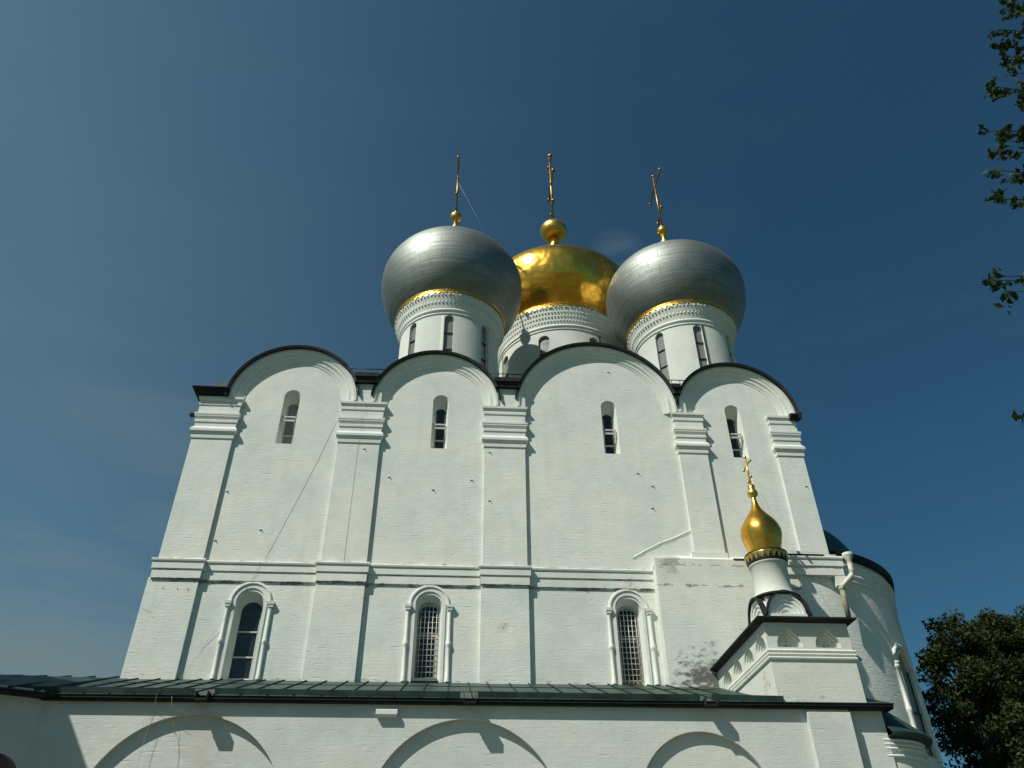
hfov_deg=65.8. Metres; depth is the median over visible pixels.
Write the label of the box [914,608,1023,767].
tree
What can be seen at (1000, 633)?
tree
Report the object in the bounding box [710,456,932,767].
side chapel
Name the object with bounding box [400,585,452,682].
arched window
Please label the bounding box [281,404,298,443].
slit window
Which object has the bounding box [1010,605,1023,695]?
tree
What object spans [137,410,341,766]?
cable
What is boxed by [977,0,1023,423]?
tree
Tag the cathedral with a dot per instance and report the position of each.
(530, 470)
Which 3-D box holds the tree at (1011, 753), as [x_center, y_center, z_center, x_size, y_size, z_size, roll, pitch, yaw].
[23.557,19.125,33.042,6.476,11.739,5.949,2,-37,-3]
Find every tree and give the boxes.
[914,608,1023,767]
[953,607,1023,767]
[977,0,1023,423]
[982,697,1023,767]
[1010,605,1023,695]
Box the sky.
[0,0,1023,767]
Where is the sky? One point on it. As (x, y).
(191, 191)
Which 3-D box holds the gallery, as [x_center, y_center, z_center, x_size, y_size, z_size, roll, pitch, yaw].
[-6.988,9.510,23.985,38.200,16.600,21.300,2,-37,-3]
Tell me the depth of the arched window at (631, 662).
30.83 m
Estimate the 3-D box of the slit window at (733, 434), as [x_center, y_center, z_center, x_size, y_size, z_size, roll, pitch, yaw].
[10.413,2.534,37.047,0.580,2.445,0.450,2,-37,-3]
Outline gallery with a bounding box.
[0,674,896,767]
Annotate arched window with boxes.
[210,581,274,679]
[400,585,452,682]
[605,589,659,685]
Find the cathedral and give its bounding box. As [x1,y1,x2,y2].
[120,154,943,767]
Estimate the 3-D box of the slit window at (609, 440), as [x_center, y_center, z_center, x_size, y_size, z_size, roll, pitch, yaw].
[4.497,2.323,36.693,0.580,2.445,0.450,2,-37,-3]
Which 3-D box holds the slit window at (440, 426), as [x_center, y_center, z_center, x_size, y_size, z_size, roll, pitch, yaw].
[-3.324,2.044,36.225,0.580,2.445,0.450,2,-37,-3]
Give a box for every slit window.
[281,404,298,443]
[433,409,445,448]
[602,415,615,453]
[726,419,741,457]
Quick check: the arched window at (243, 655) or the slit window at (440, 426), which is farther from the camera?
the slit window at (440, 426)
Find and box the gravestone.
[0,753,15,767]

